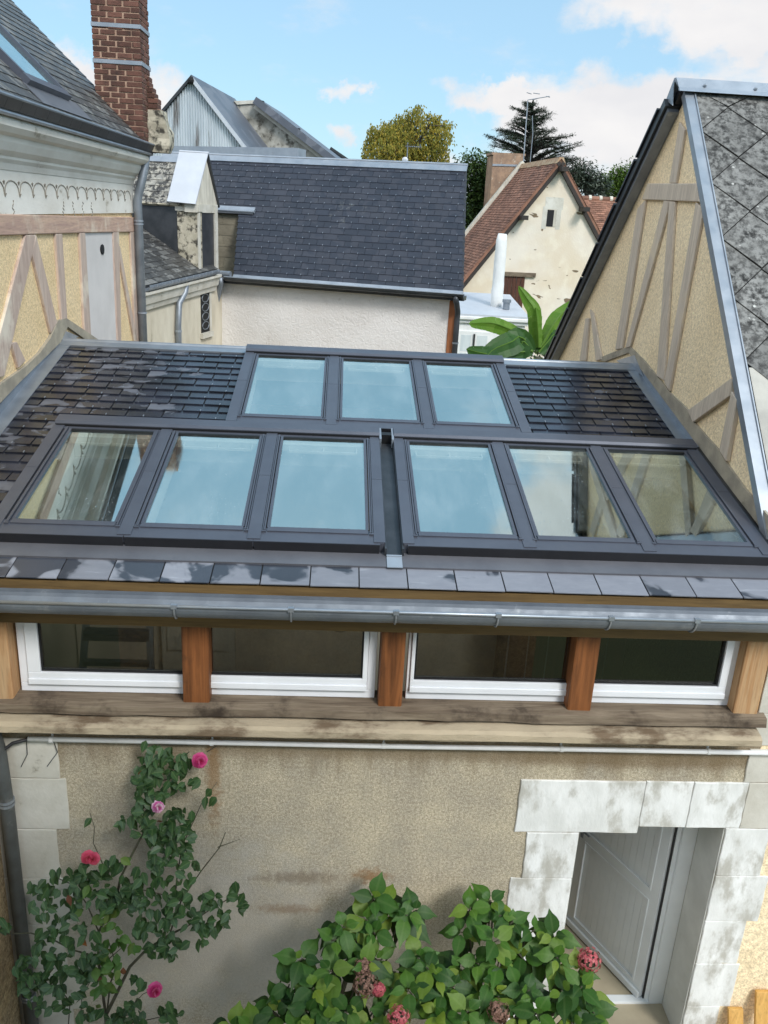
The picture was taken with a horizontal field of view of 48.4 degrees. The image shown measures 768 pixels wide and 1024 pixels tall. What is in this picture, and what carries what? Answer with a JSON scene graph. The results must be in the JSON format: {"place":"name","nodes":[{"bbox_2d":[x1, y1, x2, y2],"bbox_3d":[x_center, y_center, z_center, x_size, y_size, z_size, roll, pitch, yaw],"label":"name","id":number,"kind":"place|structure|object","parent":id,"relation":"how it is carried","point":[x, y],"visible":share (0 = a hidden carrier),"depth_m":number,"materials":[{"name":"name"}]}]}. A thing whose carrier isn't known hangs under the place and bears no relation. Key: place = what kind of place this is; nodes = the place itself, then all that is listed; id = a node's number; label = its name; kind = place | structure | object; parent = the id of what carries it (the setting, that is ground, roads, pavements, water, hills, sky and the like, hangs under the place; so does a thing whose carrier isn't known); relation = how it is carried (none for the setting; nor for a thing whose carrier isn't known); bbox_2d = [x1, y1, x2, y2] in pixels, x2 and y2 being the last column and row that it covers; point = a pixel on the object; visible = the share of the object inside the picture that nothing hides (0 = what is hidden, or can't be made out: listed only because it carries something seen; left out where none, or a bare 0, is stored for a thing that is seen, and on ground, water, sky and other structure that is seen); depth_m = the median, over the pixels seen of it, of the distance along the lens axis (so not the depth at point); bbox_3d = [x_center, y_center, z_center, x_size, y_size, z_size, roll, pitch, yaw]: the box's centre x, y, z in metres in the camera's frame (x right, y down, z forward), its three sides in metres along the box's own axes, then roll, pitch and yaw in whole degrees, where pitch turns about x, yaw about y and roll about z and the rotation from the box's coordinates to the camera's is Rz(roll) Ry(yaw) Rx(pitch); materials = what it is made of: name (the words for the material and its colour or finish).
{"place":"outdoors","nodes":[
{"label":"outdoors","id":0,"kind":"place"},
{"bbox_2d":[0,0,173,402],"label":"timbered house","id":1,"kind":"structure","parent":0,"point":[78,148],"depth_m":8.88,"materials":[{"name":"beige paint"}]},
{"bbox_2d":[132,150,221,344],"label":"dormer house","id":2,"kind":"structure","parent":0,"point":[180,207],"depth_m":14.65,"materials":[{"name":"beige paint"}]},
{"bbox_2d":[200,292,213,338],"bbox_3d":[-3.203,-3.531,15.341,0.110,0.777,0.479,7,20,11],"label":"window","id":3,"kind":"structure","parent":2,"relation":"in","point":[206,305],"depth_m":15.35,"materials":[{"name":"black metal"}]},
{"bbox_2d":[153,75,266,155],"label":"barn","id":4,"kind":"structure","parent":0,"point":[200,112],"depth_m":24.45,"materials":[{"name":"metal"}]},
{"bbox_2d":[162,146,467,352],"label":"slate house","id":5,"kind":"structure","parent":0,"point":[369,254],"depth_m":15.63,"materials":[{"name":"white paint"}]},
{"bbox_2d":[402,143,421,160],"bbox_3d":[0.590,-7.391,19.179,0.431,1.636,0.303,2,19,-3],"label":"tv aerial","id":6,"kind":"object","parent":5,"relation":"attached to","point":[406,158],"visible":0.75,"depth_m":18.97,"materials":[{"name":"metal"}]},
{"bbox_2d":[12,0,767,195],"label":"sky","id":7,"kind":"structure","parent":0,"point":[335,68],"materials":[{"name":"blue"}]},
{"bbox_2d":[463,152,600,358],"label":"tiled house","id":8,"kind":"structure","parent":0,"point":[538,213],"depth_m":29.13,"materials":[{"name":"paint"}]},
{"bbox_2d":[503,272,535,307],"bbox_3d":[4.576,-7.405,29.427,1.133,1.625,0.130,1,19,-7],"label":"door","id":9,"kind":"structure","parent":8,"relation":"in","point":[521,276],"depth_m":29.24,"materials":[{"name":"brown wood"}]},
{"bbox_2d":[530,116,532,161],"bbox_3d":[5.591,-14.080,32.530,0.124,1.814,0.029,1,19,-7],"label":"tv aerial","id":10,"kind":"object","parent":8,"relation":"attached to","point":[532,138],"visible":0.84,"depth_m":32.48,"materials":[{"name":"metal"}]},
{"bbox_2d":[523,92,549,161],"bbox_3d":[5.718,-14.493,32.398,0.909,2.501,0.036,1,19,-7],"label":"tv aerial","id":11,"kind":"object","parent":8,"relation":"attached to","point":[526,120],"visible":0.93,"depth_m":32.20,"materials":[{"name":"metal"}]},
{"bbox_2d":[541,197,563,229],"bbox_3d":[5.642,-10.012,28.661,0.680,1.008,0.063,1,19,-7],"label":"slit window","id":12,"kind":"structure","parent":8,"relation":"in","point":[551,218],"depth_m":28.63,"materials":[{"name":"white paint"}]},
{"bbox_2d":[530,350,546,358],"bbox_3d":[3.711,-2.335,20.260,1.813,3.900,1.614,-5,21,-22],"label":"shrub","id":13,"kind":"object","parent":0,"point":[536,352],"visible":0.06,"depth_m":19.78,"materials":[{"name":"green plant"}]},
{"bbox_2d":[582,195,615,230],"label":"tiled house","id":14,"kind":"structure","parent":0,"point":[600,207],"depth_m":36.29,"materials":[{"name":"tile"}]},
{"bbox_2d":[543,77,767,1023],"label":"timbered house","id":15,"kind":"structure","parent":0,"point":[670,292],"depth_m":7.50,"materials":[{"name":"beige paint"}]},
{"label":"ground","id":16,"kind":"structure","parent":0,"visible":0},
{"bbox_2d":[234,97,339,157],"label":"stone barn","id":17,"kind":"structure","parent":16,"relation":"on","point":[273,127],"depth_m":28.15,"materials":[{"name":"grey stone"}]},
{"bbox_2d":[330,147,347,158],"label":"house","id":18,"kind":"structure","parent":16,"relation":"on","point":[336,152],"depth_m":37.72,"materials":[{"name":"stone"}]},
{"bbox_2d":[0,331,767,1023],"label":"house extension","id":19,"kind":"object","parent":16,"relation":"on","point":[248,531],"visible":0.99,"depth_m":6.08,"materials":[{"name":"beige paint"}]},
{"bbox_2d":[15,623,182,693],"bbox_3d":[-1.817,0.918,5.630,1.150,0.595,0.085,2,19,-3],"label":"window","id":20,"kind":"structure","parent":19,"relation":"in","point":[34,676],"depth_m":5.66,"materials":[{"name":"white plastic"}]},
{"bbox_2d":[79,624,154,669],"bbox_3d":[-2.230,1.610,7.232,0.723,1.460,1.608,0,20,-10],"label":"chair","id":21,"kind":"object","parent":19,"relation":"in","point":[89,633],"visible":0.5,"depth_m":7.44,"materials":[{"name":"wood"}]},
{"bbox_2d":[0,741,249,1023],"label":"rose bush","id":22,"kind":"object","parent":19,"relation":"attached to","point":[169,834],"visible":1,"depth_m":5.77,"materials":[{"name":"green plant"}]},
{"bbox_2d":[211,632,377,697],"bbox_3d":[-0.632,0.958,5.699,1.165,0.595,0.085,2,19,-3],"label":"window","id":23,"kind":"structure","parent":19,"relation":"in","point":[226,683],"depth_m":5.74,"materials":[{"name":"white plastic"}]},
{"bbox_2d":[405,633,566,701],"bbox_3d":[0.735,1.005,5.778,1.155,0.595,0.085,2,19,-3],"label":"window","id":24,"kind":"structure","parent":19,"relation":"in","point":[416,687],"depth_m":5.81,"materials":[{"name":"white plastic"}]},
{"bbox_2d":[493,635,626,680],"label":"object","id":25,"kind":"object","parent":19,"relation":"on","point":[535,657],"depth_m":8.54,"materials":[{"name":"wood"}]},
{"bbox_2d":[565,826,698,1003],"bbox_3d":[1.858,3.016,7.302,1.070,2.122,0.901,2,19,-3],"label":"door","id":26,"kind":"structure","parent":19,"relation":"in","point":[627,892],"depth_m":7.23,"materials":[{"name":"grey paint"}]},
{"bbox_2d":[592,641,740,704],"bbox_3d":[1.885,1.044,5.845,1.070,0.595,0.085,2,19,-3],"label":"window","id":27,"kind":"structure","parent":19,"relation":"in","point":[604,691],"depth_m":5.88,"materials":[{"name":"white plastic"}]},
{"bbox_2d":[361,104,456,162],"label":"birch tree","id":28,"kind":"object","parent":16,"relation":"on","point":[389,142],"visible":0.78,"depth_m":40.79,"materials":[{"name":"green plant"}]},
{"bbox_2d":[452,146,503,229],"bbox_3d":[3.603,-10.445,35.715,2.503,8.980,3.241,16,23,32],"label":"evergreen tree","id":29,"kind":"object","parent":16,"relation":"on","point":[476,180],"visible":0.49,"depth_m":34.42,"materials":[{"name":"green plant"}]},
{"bbox_2d":[457,233,527,353],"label":"white annexe","id":30,"kind":"structure","parent":16,"relation":"on","point":[496,302],"depth_m":24.58,"materials":[{"name":"paint"}]},
{"bbox_2d":[457,331,490,353],"bbox_3d":[2.542,-4.524,24.486,0.951,1.260,0.103,3,19,0],"label":"window","id":31,"kind":"structure","parent":30,"relation":"in","point":[466,339],"depth_m":24.35,"materials":[{"name":"white paint"}]},
{"bbox_2d":[466,286,568,358],"bbox_3d":[2.952,-2.643,19.562,3.125,4.864,0.628,-9,23,-32],"label":"banana plant","id":32,"kind":"object","parent":16,"relation":"on","point":[511,340],"visible":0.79,"depth_m":19.04,"materials":[{"name":"green plant"}]},
{"bbox_2d":[483,100,584,182],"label":"cedar tree","id":33,"kind":"object","parent":16,"relation":"on","point":[539,142],"visible":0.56,"depth_m":43.15,"materials":[{"name":"green plant"}]},
{"bbox_2d":[566,155,616,196],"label":"dark shrub tree","id":34,"kind":"object","parent":16,"relation":"on","point":[588,183],"visible":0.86,"depth_m":44.11,"materials":[{"name":"green plant"}]},
{"bbox_2d":[597,155,632,196],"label":"hedge tree","id":35,"kind":"object","parent":16,"relation":"on","point":[620,176],"visible":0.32,"depth_m":46.01,"materials":[{"name":"green plant"}]},
{"label":"courtyard","id":36,"kind":"structure","parent":0,"visible":0},
{"bbox_2d":[0,846,21,1023],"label":"side wall","id":37,"kind":"structure","parent":36,"relation":"on","point":[9,1008],"depth_m":6.13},
{"bbox_2d":[213,872,440,1023],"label":"hydrangea","id":38,"kind":"object","parent":36,"relation":"on","point":[320,996],"visible":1,"depth_m":5.62,"materials":[{"name":"green plant"}]},
{"bbox_2d":[395,883,617,1023],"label":"hydrangea","id":39,"kind":"object","parent":36,"relation":"on","point":[512,986],"visible":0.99,"depth_m":5.70,"materials":[{"name":"green plant"}]},
{"bbox_2d":[727,1007,742,1023],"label":"plank","id":40,"kind":"object","parent":36,"relation":"on","point":[734,1015],"visible":1,"depth_m":6.77,"materials":[{"name":"brown wood"}]},
{"bbox_2d":[754,989,767,1023],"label":"plank","id":41,"kind":"object","parent":36,"relation":"on","point":[761,1008],"visible":1,"depth_m":6.73,"materials":[{"name":"brown wood"}]}
]}

